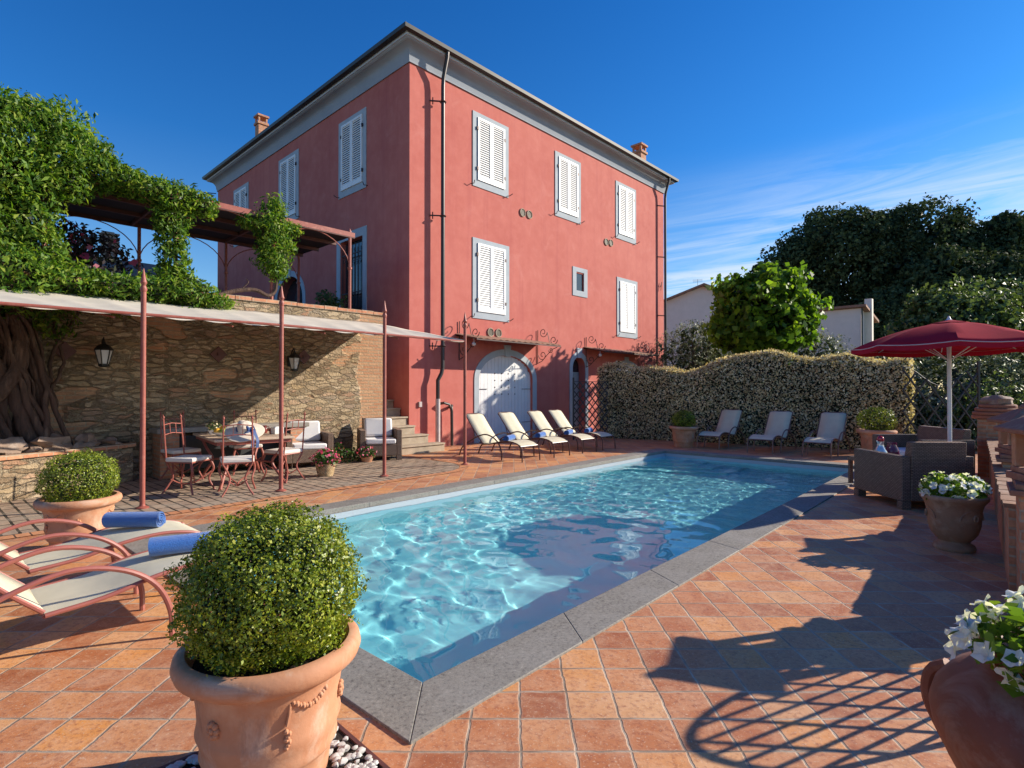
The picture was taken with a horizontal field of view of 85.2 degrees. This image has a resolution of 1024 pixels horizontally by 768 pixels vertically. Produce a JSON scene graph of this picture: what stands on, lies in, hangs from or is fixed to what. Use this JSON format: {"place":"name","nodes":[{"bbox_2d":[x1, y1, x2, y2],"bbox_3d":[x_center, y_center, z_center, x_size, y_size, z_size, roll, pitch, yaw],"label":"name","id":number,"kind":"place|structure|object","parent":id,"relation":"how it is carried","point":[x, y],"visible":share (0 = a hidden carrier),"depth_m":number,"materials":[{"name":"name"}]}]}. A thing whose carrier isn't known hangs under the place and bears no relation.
{"place":"outdoors","nodes":[
{"label":"outdoors","id":0,"kind":"place"},
{"bbox_2d":[37,231,205,287],"bbox_3d":[-21.842,-3.456,15.998,9.000,5.200,21.600,0,-1,44],"label":"tree","id":1,"kind":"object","parent":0,"point":[146,266],"depth_m":21.78,"materials":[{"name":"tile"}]},
{"bbox_2d":[0,455,459,536],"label":"paved patio","id":2,"kind":"structure","parent":0,"point":[174,497],"depth_m":8.63,"materials":[{"name":"brick"}]},
{"bbox_2d":[0,441,135,502],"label":"raised planting bed","id":3,"kind":"object","parent":2,"relation":"on","point":[17,476],"visible":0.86,"depth_m":7.68,"materials":[{"name":"beige brick"}]},
{"bbox_2d":[0,437,27,454],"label":"rock","id":4,"kind":"object","parent":3,"relation":"on","point":[13,445],"visible":0.7,"depth_m":7.54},
{"bbox_2d":[27,430,73,451],"bbox_3d":[-6.696,0.884,8.109,0.585,0.386,0.756,0,-1,18],"label":"rock","id":5,"kind":"object","parent":3,"relation":"on","point":[58,440],"visible":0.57,"depth_m":7.97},
{"bbox_2d":[72,433,100,448],"bbox_3d":[-6.477,0.889,8.487,0.357,0.298,0.503,0,-1,-39],"label":"rock","id":6,"kind":"object","parent":3,"relation":"on","point":[84,441],"visible":0.73,"depth_m":8.36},
{"bbox_2d":[97,436,122,444],"bbox_3d":[-6.351,0.916,8.762,0.370,0.175,0.271,0,-1,-4],"label":"rock","id":7,"kind":"object","parent":3,"relation":"on","point":[111,440],"visible":0.81,"depth_m":8.72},
{"bbox_2d":[0,82,239,444],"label":"wisteria","id":8,"kind":"object","parent":3,"relation":"in","point":[27,384],"visible":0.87,"depth_m":8.37,"materials":[{"name":"green plant"}]},
{"bbox_2d":[159,411,203,483],"bbox_3d":[-5.454,1.017,9.143,0.534,1.138,0.516,0,-1,32],"label":"iron dining chair","id":9,"kind":"object","parent":2,"relation":"on","point":[173,452],"visible":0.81,"depth_m":9.11,"materials":[{"name":"orange paint"}]},
{"bbox_2d":[161,413,215,494],"bbox_3d":[-4.724,1.007,8.111,0.533,1.138,0.516,0,-1,6],"label":"iron dining chair","id":10,"kind":"object","parent":2,"relation":"on","point":[183,459],"visible":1,"depth_m":8.01,"materials":[{"name":"red metal"}]},
{"bbox_2d":[8,270,382,477],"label":"stone retaining wall","id":11,"kind":"structure","parent":2,"relation":"on","point":[333,384],"depth_m":10.21,"materials":[{"name":"brown stone"}]},
{"bbox_2d":[56,342,76,359],"bbox_3d":[-6.947,-0.512,8.653,0.050,0.297,0.297,0,-1,44],"label":"tie plate","id":12,"kind":"object","parent":11,"relation":"attached to","point":[68,350],"visible":0.71,"depth_m":8.66,"materials":[{"name":"metal"}]},
{"bbox_2d":[94,337,113,366],"bbox_3d":[-6.532,-0.511,8.872,0.352,0.482,0.251,0,-1,22],"label":"wall lantern","id":13,"kind":"object","parent":11,"relation":"attached to","point":[103,350],"depth_m":8.80,"materials":[{"name":"black metal"}]},
{"bbox_2d":[210,346,226,361],"bbox_3d":[-5.412,-0.548,10.271,0.050,0.297,0.297,0,-1,44],"label":"tie plate","id":14,"kind":"object","parent":11,"relation":"attached to","point":[218,354],"visible":1,"depth_m":10.26,"materials":[{"name":"metal"}]},
{"bbox_2d":[219,191,304,296],"bbox_3d":[-4.930,-2.700,10.992,1.583,2.236,0.926,0,-1,-24],"label":"young wisteria","id":15,"kind":"object","parent":11,"relation":"on","point":[275,270],"visible":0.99,"depth_m":10.93,"materials":[{"name":"green plant"}]},
{"bbox_2d":[287,348,300,371],"bbox_3d":[-4.362,-0.491,11.157,0.352,0.482,0.251,-1,-1,65],"label":"wall lantern","id":16,"kind":"object","parent":11,"relation":"attached to","point":[293,359],"depth_m":11.06,"materials":[{"name":"black metal"}]},
{"bbox_2d":[149,422,308,478],"bbox_3d":[-5.101,1.172,10.249,0.520,0.840,2.620,0,-1,44],"label":"masonry sideboard","id":17,"kind":"object","parent":2,"relation":"on","point":[159,465],"visible":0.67,"depth_m":9.60,"materials":[{"name":"stone"}]},
{"bbox_2d":[0,268,468,508],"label":"shade canopy","id":18,"kind":"object","parent":2,"relation":"on","point":[142,308],"visible":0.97,"depth_m":8.24,"materials":[{"name":"fabric"}]},
{"bbox_2d":[0,455,468,539],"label":"edging brick strip","id":19,"kind":"object","parent":2,"relation":"on","point":[462,467],"visible":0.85,"depth_m":7.87,"materials":[{"name":"brick"}]},
{"bbox_2d":[217,415,255,496],"bbox_3d":[-3.948,1.006,8.008,0.516,1.138,0.533,0,-1,-27],"label":"iron dining chair","id":20,"kind":"object","parent":2,"relation":"on","point":[230,460],"visible":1,"depth_m":7.88,"materials":[{"name":"orange paint"}]},
{"bbox_2d":[193,431,293,489],"bbox_3d":[-4.420,1.211,9.110,1.140,0.766,1.680,0,-1,-39],"label":"dining table","id":21,"kind":"object","parent":2,"relation":"on","point":[216,440],"visible":0.66,"depth_m":8.75,"materials":[{"name":"orange paint"}]},
{"bbox_2d":[225,420,264,447],"bbox_3d":[-4.006,0.739,8.354,0.584,0.396,0.494,0,-1,0],"label":"sun hat","id":22,"kind":"object","parent":21,"relation":"on","point":[258,430],"visible":0.84,"depth_m":8.24,"materials":[{"name":"wicker"}]},
{"bbox_2d":[232,409,263,475],"bbox_3d":[-4.753,1.024,9.975,0.516,1.138,0.534,0,-1,-33],"label":"iron dining chair","id":23,"kind":"object","parent":2,"relation":"on","point":[240,447],"visible":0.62,"depth_m":9.88,"materials":[{"name":"orange paint"}]},
{"bbox_2d":[261,412,305,482],"bbox_3d":[-3.716,1.016,9.110,0.534,1.138,0.516,0,-1,25],"label":"iron dining chair","id":24,"kind":"object","parent":2,"relation":"on","point":[288,451],"visible":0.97,"depth_m":9.01,"materials":[{"name":"orange paint"}]},
{"bbox_2d":[283,420,332,468],"bbox_3d":[-4.055,1.164,10.948,0.860,0.860,0.859,0,-1,-32],"label":"wicker armchair","id":25,"kind":"object","parent":2,"relation":"on","point":[315,438],"visible":0.55,"depth_m":10.77,"materials":[{"name":"wicker"}]},
{"bbox_2d":[308,447,342,476],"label":"potted flowers","id":26,"kind":"object","parent":2,"relation":"on","point":[325,464],"visible":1,"depth_m":9.50,"materials":[{"name":"plant"}]},
{"bbox_2d":[333,442,371,463],"bbox_3d":[-3.380,1.415,11.420,1.084,0.467,0.636,0,-1,-30],"label":"flowering plant","id":27,"kind":"object","parent":2,"relation":"on","point":[353,452],"visible":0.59,"depth_m":11.39,"materials":[{"name":"green plant"}]},
{"bbox_2d":[358,445,376,461],"bbox_3d":[-2.981,1.432,11.442,0.359,0.334,0.372,0,-1,35],"label":"terracotta bowl plant","id":28,"kind":"object","parent":2,"relation":"on","point":[364,457],"visible":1,"depth_m":11.37,"materials":[{"name":"pink plant"}]},
{"bbox_2d":[357,417,401,459],"bbox_3d":[-2.873,1.174,12.019,0.860,0.860,0.860,0,-1,-20],"label":"wicker armchair","id":29,"kind":"object","parent":2,"relation":"on","point":[370,432],"visible":0.85,"depth_m":11.77,"materials":[{"name":"white fabric"}]},
{"bbox_2d":[202,21,678,445],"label":"house","id":30,"kind":"structure","parent":0,"point":[449,187],"depth_m":16.30,"materials":[{"name":"paint"}]},
{"bbox_2d":[230,182,248,247],"bbox_3d":[-10.375,-6.420,21.154,1.558,2.220,0.163,0,-1,44],"label":"window","id":31,"kind":"structure","parent":30,"relation":"in","point":[240,195],"depth_m":21.11,"materials":[{"name":"grey paint"}]},
{"bbox_2d":[278,148,299,219],"bbox_3d":[-7.443,-6.460,18.379,1.578,2.250,0.163,0,-1,44],"label":"window","id":32,"kind":"structure","parent":30,"relation":"in","point":[289,165],"depth_m":18.29,"materials":[{"name":"grey paint"}]},
{"bbox_2d":[274,268,305,303],"bbox_3d":[-7.348,-2.350,18.326,2.280,2.970,0.046,0,-1,44],"label":"arched doorway","id":33,"kind":"structure","parent":30,"relation":"in","point":[291,273],"depth_m":18.07,"materials":[{"name":"grey paint"}]},
{"bbox_2d":[286,279,301,302],"bbox_3d":[-7.112,-2.208,18.574,2.000,2.750,0.040,0,-1,44],"label":"arched doorway leaf","id":34,"kind":"structure","parent":30,"relation":"in","point":[292,292],"depth_m":18.81,"materials":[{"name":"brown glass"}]},
{"bbox_2d":[333,107,367,199],"bbox_3d":[-4.546,-6.460,15.628,1.568,2.200,0.163,0,-1,44],"label":"window","id":35,"kind":"structure","parent":30,"relation":"in","point":[353,130],"depth_m":15.62,"materials":[{"name":"grey paint"}]},
{"bbox_2d":[336,225,366,309],"bbox_3d":[-4.460,-2.584,15.736,1.600,3.450,0.212,0,-1,44],"label":"terrace door","id":36,"kind":"structure","parent":30,"relation":"in","point":[359,247],"depth_m":15.68,"materials":[{"name":"grey paint"}]},
{"bbox_2d":[471,110,511,197],"bbox_3d":[-0.551,-6.518,15.820,0.163,2.080,1.528,0,-1,44],"label":"window","id":37,"kind":"structure","parent":30,"relation":"in","point":[490,138],"depth_m":15.80,"materials":[{"name":"grey paint"}]},
{"bbox_2d":[471,237,512,321],"bbox_3d":[-0.541,-2.933,15.799,0.163,2.230,1.558,0,-1,44],"label":"window","id":38,"kind":"structure","parent":30,"relation":"in","point":[490,260],"depth_m":15.78,"materials":[{"name":"grey paint"}]},
{"bbox_2d":[474,345,536,442],"bbox_3d":[-0.180,0.255,16.325,0.177,2.777,2.620,0,-1,44],"label":"garage door","id":39,"kind":"structure","parent":30,"relation":"in","point":[501,381],"depth_m":16.29,"materials":[{"name":"grey paint"}]},
{"bbox_2d":[456,321,560,363],"bbox_3d":[-0.016,-1.163,15.833,0.848,1.071,3.450,0,-1,44],"label":"door awning","id":40,"kind":"object","parent":30,"relation":"attached to","point":[498,339],"depth_m":15.39,"materials":[{"name":"metal"}]},
{"bbox_2d":[554,151,584,224],"bbox_3d":[1.907,-6.485,18.408,0.163,2.100,1.488,0,-1,44],"label":"window","id":41,"kind":"structure","parent":30,"relation":"in","point":[567,170],"depth_m":18.40,"materials":[{"name":"grey paint"}]},
{"bbox_2d":[569,348,587,431],"bbox_3d":[2.169,0.229,18.924,0.347,2.877,1.040,0,-1,44],"label":"arched door","id":42,"kind":"structure","parent":30,"relation":"in","point":[573,367],"depth_m":19.06,"materials":[{"name":"grey paint"}]},
{"bbox_2d":[572,266,587,297],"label":"window","id":43,"kind":"structure","parent":30,"relation":"in","point":[577,279],"depth_m":18.91,"materials":[{"name":"grey paint"}]},
{"bbox_2d":[584,336,658,366],"bbox_3d":[4.012,-1.085,20.075,0.848,1.071,3.650,0,-1,44],"label":"canopy","id":44,"kind":"object","parent":30,"relation":"attached to","point":[604,350],"depth_m":19.41,"materials":[{"name":"metal"}]},
{"bbox_2d":[615,180,638,244],"bbox_3d":[4.356,-6.452,20.986,0.163,2.120,1.518,0,-1,44],"label":"window","id":45,"kind":"structure","parent":30,"relation":"in","point":[625,196],"depth_m":20.98,"materials":[{"name":"grey paint"}]},
{"bbox_2d":[616,277,640,338],"bbox_3d":[4.411,-2.856,21.012,0.163,2.210,1.538,0,-1,44],"label":"window","id":46,"kind":"structure","parent":30,"relation":"in","point":[627,301],"depth_m":21.00,"materials":[{"name":"grey paint"}]},
{"bbox_2d":[0,434,1015,767],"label":"terrace paving","id":47,"kind":"structure","parent":0,"point":[816,636],"depth_m":3.02,"materials":[{"name":"tile"}]},
{"bbox_2d":[33,490,122,545],"bbox_3d":[-4.050,1.296,5.209,0.666,0.494,0.666,0,-1,33],"label":"terracotta pot","id":48,"kind":"object","parent":47,"relation":"on","point":[92,512],"visible":0.6,"depth_m":4.99,"materials":[{"name":"ceramic"}]},
{"bbox_2d":[32,447,120,501],"bbox_3d":[-4.052,0.898,5.210,0.664,0.620,0.670,0,-1,0],"label":"boxwood ball","id":49,"kind":"object","parent":48,"relation":"in","point":[96,482],"visible":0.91,"depth_m":5.09,"materials":[{"name":"green plant"}]},
{"bbox_2d":[0,518,200,593],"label":"sun lounger","id":50,"kind":"object","parent":47,"relation":"on","point":[111,539],"visible":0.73,"depth_m":4.04,"materials":[{"name":"beige"}]},
{"bbox_2d":[102,511,165,527],"bbox_3d":[-2.974,1.067,4.384,0.419,0.119,0.127,0,-1,-3],"label":"rolled towel","id":51,"kind":"object","parent":50,"relation":"on","point":[129,519],"visible":1,"depth_m":4.33,"materials":[{"name":"fabric"}]},
{"bbox_2d":[0,545,261,637],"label":"sun lounger","id":52,"kind":"object","parent":47,"relation":"on","point":[97,583],"visible":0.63,"depth_m":3.29,"materials":[{"name":"beige"}]},
{"bbox_2d":[148,531,220,556],"bbox_3d":[-2.171,1.059,3.708,0.419,0.119,0.127,0,-1,-29],"label":"rolled towel","id":53,"kind":"object","parent":52,"relation":"on","point":[170,544],"visible":0.63,"depth_m":3.63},
{"bbox_2d":[158,722,389,767],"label":"pebble tree pit","id":54,"kind":"object","parent":47,"relation":"on","point":[348,749],"visible":0.3,"depth_m":2.24,"materials":[{"name":"stone"}]},
{"bbox_2d":[169,613,360,767],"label":"terracotta pot","id":55,"kind":"object","parent":54,"relation":"on","point":[282,718],"visible":0.79,"depth_m":1.93,"materials":[{"name":"ceramic"}]},
{"bbox_2d":[162,498,370,676],"bbox_3d":[-0.935,0.799,2.158,0.723,0.696,0.719,0,-1,0],"label":"boxwood ball","id":56,"kind":"object","parent":55,"relation":"in","point":[303,547],"visible":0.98,"depth_m":1.99,"materials":[{"name":"green plant"}]},
{"bbox_2d":[386,392,444,454],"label":"stone stairs","id":57,"kind":"structure","parent":47,"relation":"on","point":[414,443],"depth_m":13.34,"materials":[{"name":"stone"}]},
{"bbox_2d":[123,448,853,744],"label":"swimming pool","id":58,"kind":"structure","parent":47,"relation":"in","point":[404,706],"depth_m":3.70,"materials":[{"name":"stone"}]},
{"bbox_2d":[234,456,846,683],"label":"pool water","id":59,"kind":"structure","parent":58,"relation":"in","point":[454,581],"depth_m":5.83,"materials":[{"name":"liquid"}]},
{"bbox_2d":[459,413,540,462],"bbox_3d":[-0.297,1.139,12.205,1.906,0.953,0.640,0,-1,42],"label":"sun lounger","id":60,"kind":"object","parent":47,"relation":"on","point":[482,428],"visible":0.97,"depth_m":12.41,"materials":[{"name":"beige"}]},
{"bbox_2d":[491,412,569,457],"bbox_3d":[0.414,1.147,12.992,1.906,0.953,0.640,0,-1,42],"label":"sun lounger","id":61,"kind":"object","parent":47,"relation":"on","point":[511,422],"visible":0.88,"depth_m":13.20,"materials":[{"name":"beige"}]},
{"bbox_2d":[521,410,596,453],"bbox_3d":[1.139,1.154,13.792,1.906,0.953,0.640,0,-1,42],"label":"sun lounger","id":62,"kind":"object","parent":47,"relation":"on","point":[540,421],"visible":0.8,"depth_m":14.01,"materials":[{"name":"beige"}]},
{"bbox_2d":[542,409,615,450],"bbox_3d":[1.709,1.159,14.423,1.906,0.953,0.640,0,-1,42],"label":"sun lounger","id":63,"kind":"object","parent":47,"relation":"on","point":[559,418],"visible":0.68,"depth_m":14.65,"materials":[{"name":"beige"}]},
{"bbox_2d":[572,378,607,439],"bbox_3d":[2.335,0.729,16.538,1.084,1.840,0.045,0,-1,-6],"label":"garden trellis","id":64,"kind":"object","parent":47,"relation":"on","point":[590,404],"visible":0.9,"depth_m":16.52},
{"bbox_2d":[669,425,698,447],"bbox_3d":[4.470,1.363,14.488,0.738,0.536,0.738,0,-1,-29],"label":"terracotta pot","id":65,"kind":"object","parent":47,"relation":"on","point":[684,437],"visible":0.98,"depth_m":14.26,"materials":[{"name":"ceramic"}]},
{"bbox_2d":[670,410,695,426],"bbox_3d":[4.470,0.956,14.491,0.653,0.561,0.654,0,-1,0],"label":"boxwood ball","id":66,"kind":"object","parent":65,"relation":"in","point":[681,420],"visible":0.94,"depth_m":14.35,"materials":[{"name":"green plant"}]},
{"bbox_2d":[696,409,745,449],"bbox_3d":[5.499,1.161,14.596,0.640,0.953,1.787,0,-1,42],"label":"sun lounger","id":67,"kind":"object","parent":47,"relation":"on","point":[728,422],"visible":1,"depth_m":14.87,"materials":[{"name":"beige"}]},
{"bbox_2d":[595,348,915,448],"bbox_3d":[6.249,0.340,15.552,8.261,2.673,1.067,0,-1,31],"label":"jasmine hedge","id":68,"kind":"object","parent":47,"relation":"on","point":[647,402],"visible":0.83,"depth_m":14.95,"materials":[{"name":"plant"}]},
{"bbox_2d":[747,411,796,453],"bbox_3d":[6.355,1.152,13.605,0.640,0.953,1.787,0,-1,42],"label":"sun lounger","id":69,"kind":"object","parent":47,"relation":"on","point":[778,423],"visible":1,"depth_m":13.88,"materials":[{"name":"beige"}]},
{"bbox_2d":[802,412,850,458],"bbox_3d":[7.257,1.145,12.844,0.640,0.953,1.787,0,-1,42],"label":"sun lounger","id":70,"kind":"object","parent":47,"relation":"on","point":[831,428],"visible":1,"depth_m":13.12,"materials":[{"name":"beige"}]},
{"bbox_2d":[847,456,853,482],"bbox_3d":[5.620,1.357,8.538,0.560,0.440,0.640,0,-1,0],"label":"wicker coffee table","id":71,"kind":"object","parent":47,"relation":"on","point":[850,467],"visible":0.2,"depth_m":8.80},
{"bbox_2d":[856,428,897,449],"bbox_3d":[8.150,1.313,12.439,0.788,0.598,0.788,0,-1,-11],"label":"terracotta pot","id":72,"kind":"object","parent":47,"relation":"on","point":[866,439],"visible":0.41,"depth_m":12.29,"materials":[{"name":"ceramic"}]},
{"bbox_2d":[856,406,897,429],"bbox_3d":[8.155,0.843,12.428,0.838,0.716,0.851,0,-1,0],"label":"boxwood ball","id":73,"kind":"object","parent":72,"relation":"in","point":[865,418],"visible":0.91,"depth_m":12.31,"materials":[{"name":"green plant"}]},
{"bbox_2d":[854,442,973,509],"bbox_3d":[5.300,1.147,7.400,0.900,0.840,1.020,0,-1,0],"label":"wicker armchair","id":74,"kind":"object","parent":47,"relation":"on","point":[897,477],"visible":0.79,"depth_m":6.92,"materials":[{"name":"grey wicker"}]},
{"bbox_2d":[872,426,974,475],"bbox_3d":[7.010,1.166,9.540,0.890,0.840,1.250,0,-1,0],"label":"wicker loveseat","id":75,"kind":"object","parent":47,"relation":"on","point":[930,434],"visible":0.24,"depth_m":9.66,"materials":[{"name":"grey wicker"}]},
{"bbox_2d":[913,375,960,433],"bbox_3d":[10.779,1.074,15.256,3.089,2.945,2.158,0,-1,0],"label":"garden shrub","id":76,"kind":"object","parent":47,"relation":"on","point":[926,411],"visible":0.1,"depth_m":14.81,"materials":[{"name":"green plant"}]},
{"bbox_2d":[851,316,1023,441],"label":"parasol","id":77,"kind":"object","parent":47,"relation":"on","point":[949,337],"visible":0.92,"depth_m":8.03,"materials":[{"name":"red fabric"}]},
{"bbox_2d":[902,361,979,453],"bbox_3d":[9.879,0.545,12.811,1.883,2.140,0.046,0,-1,-4],"label":"garden trellis","id":78,"kind":"object","parent":47,"relation":"on","point":[977,384],"visible":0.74,"depth_m":12.81,"materials":[{"name":"wood"}]},
{"bbox_2d":[919,491,989,553],"bbox_3d":[4.150,1.290,5.229,0.524,0.515,0.524,0,-1,-17],"label":"terracotta urn","id":79,"kind":"object","parent":47,"relation":"on","point":[955,525],"visible":0.92,"depth_m":5.08,"materials":[{"name":"ceramic"}]},
{"bbox_2d":[916,471,992,499],"bbox_3d":[4.156,0.982,5.213,0.613,0.320,0.516,0,-1,0],"label":"white petunia","id":80,"kind":"object","parent":79,"relation":"in","point":[960,485],"visible":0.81,"depth_m":5.13,"materials":[{"name":"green plant"}]},
{"bbox_2d":[920,628,1023,767],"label":"terracotta jar","id":81,"kind":"object","parent":47,"relation":"on","point":[975,711],"visible":0.69,"depth_m":1.66,"materials":[{"name":"ceramic"}]},
{"bbox_2d":[943,585,1023,697],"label":"white petunia","id":82,"kind":"object","parent":81,"relation":"in","point":[986,624],"visible":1,"depth_m":1.66,"materials":[{"name":"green plant"}]},
{"bbox_2d":[934,368,1023,450],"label":"garden shrub","id":83,"kind":"object","parent":47,"relation":"on","point":[965,422],"visible":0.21,"depth_m":13.91,"materials":[{"name":"green plant"}]},
{"bbox_2d":[971,395,1017,476],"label":"domed brick pillar","id":84,"kind":"structure","parent":47,"relation":"on","point":[989,407],"depth_m":9.49,"materials":[{"name":"brick"}]},
{"bbox_2d":[986,438,1016,591],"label":"brick parapet","id":85,"kind":"structure","parent":47,"relation":"on","point":[1004,505],"depth_m":4.63,"materials":[{"name":"brick"}]},
{"bbox_2d":[995,452,1011,468],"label":"brick pier","id":86,"kind":"structure","parent":47,"relation":"on","point":[1005,460],"depth_m":5.92,"materials":[{"name":"brick"}]},
{"bbox_2d":[986,402,1023,454],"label":"terracotta lantern","id":87,"kind":"object","parent":86,"relation":"on","point":[1004,444],"visible":0.46,"depth_m":6.04,"materials":[{"name":"ceramic"}]},
{"bbox_2d":[0,0,1023,390],"label":"sky","id":88,"kind":"structure","parent":0,"point":[765,114],"materials":[{"name":"blue"}]},
{"bbox_2d":[1006,479,1023,595],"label":"brick pier","id":89,"kind":"structure","parent":0,"point":[1015,487],"depth_m":3.75,"materials":[{"name":"brick"}]},
{"bbox_2d":[993,417,1023,481],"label":"terracotta lantern","id":90,"kind":"object","parent":89,"relation":"on","point":[1015,428],"visible":1,"depth_m":3.95,"materials":[{"name":"ceramic"}]},
{"label":"ground","id":91,"kind":"structure","parent":0,"visible":0},
{"bbox_2d":[645,319,731,376],"bbox_3d":[7.061,-0.201,21.947,3.629,4.712,2.862,0,-1,0],"label":"olive tree","id":92,"kind":"object","parent":91,"relation":"on","point":[693,349],"visible":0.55,"depth_m":21.71,"materials":[{"name":"green plant"}]},
{"bbox_2d":[667,279,751,376],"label":"country house","id":93,"kind":"structure","parent":91,"relation":"on","point":[693,303],"depth_m":46.18,"materials":[{"name":"paint"}]},
{"bbox_2d":[701,260,833,364],"bbox_3d":[8.740,-1.131,19.313,4.278,6.252,4.042,0,-1,0],"label":"linden tree","id":94,"kind":"object","parent":91,"relation":"on","point":[769,305],"visible":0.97,"depth_m":18.57,"materials":[{"name":"green plant"}]},
{"bbox_2d":[789,330,854,366],"bbox_3d":[11.991,-0.051,21.796,3.498,4.410,2.930,0,-1,0],"label":"olive tree","id":95,"kind":"object","parent":91,"relation":"on","point":[829,350],"visible":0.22,"depth_m":21.53,"materials":[{"name":"green plant"}]},
{"bbox_2d":[749,202,908,356],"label":"holm oak","id":96,"kind":"object","parent":91,"relation":"on","point":[820,249],"visible":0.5,"depth_m":62.49,"materials":[{"name":"green plant"}]},
{"bbox_2d":[794,298,878,366],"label":"country house","id":97,"kind":"structure","parent":91,"relation":"on","point":[854,323],"depth_m":43.75,"materials":[{"name":"paint"}]},
{"bbox_2d":[844,192,1001,400],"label":"holm oak","id":98,"kind":"object","parent":91,"relation":"on","point":[947,227],"visible":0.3,"depth_m":62.61,"materials":[{"name":"green plant"}]},
{"bbox_2d":[854,242,1023,390],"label":"holm oak","id":99,"kind":"object","parent":91,"relation":"on","point":[946,262],"visible":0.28,"depth_m":56.08,"materials":[{"name":"green plant"}]},
{"bbox_2d":[884,274,1023,384],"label":"shrubby tree","id":100,"kind":"object","parent":91,"relation":"on","point":[974,305],"visible":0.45,"depth_m":23.98,"materials":[{"name":"green plant"}]},
{"bbox_2d":[911,353,1023,421],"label":"olive tree","id":101,"kind":"object","parent":91,"relation":"on","point":[932,370],"visible":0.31,"depth_m":15.41,"materials":[{"name":"green plant"}]},
{"bbox_2d":[940,272,1023,380],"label":"shrubby tree","id":102,"kind":"object","parent":91,"relation":"on","point":[1003,283],"visible":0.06,"depth_m":26.79,"materials":[{"name":"green plant"}]},
{"bbox_2d":[955,352,1023,400],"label":"olive tree","id":103,"kind":"object","parent":91,"relation":"on","point":[1019,365],"visible":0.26,"depth_m":15.51,"materials":[{"name":"green plant"}]},
{"bbox_2d":[958,209,1023,266],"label":"holm oak","id":104,"kind":"object","parent":91,"relation":"on","point":[1005,229],"visible":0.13,"depth_m":61.98,"materials":[{"name":"green plant"}]},
{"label":"upper terrace ground","id":105,"kind":"structure","parent":0,"visible":0},
{"bbox_2d":[16,215,143,277],"bbox_3d":[-8.197,-2.007,9.819,2.597,2.190,1.972,0,-1,0],"label":"pink flowering shrub","id":106,"kind":"object","parent":105,"relation":"on","point":[86,242],"visible":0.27,"depth_m":9.89,"materials":[{"name":"purple plant"}]},
{"bbox_2d":[0,155,354,308],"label":"metal pergola","id":107,"kind":"object","parent":105,"relation":"on","point":[221,227],"visible":0.49,"depth_m":11.55,"materials":[{"name":"metal"}]},
{"bbox_2d":[314,289,352,308],"bbox_3d":[-5.109,-1.883,14.687,1.878,1.356,1.144,0,-1,0],"label":"terrace shrub","id":108,"kind":"object","parent":105,"relation":"on","point":[330,299],"visible":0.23,"depth_m":14.69,"materials":[{"name":"green plant"}]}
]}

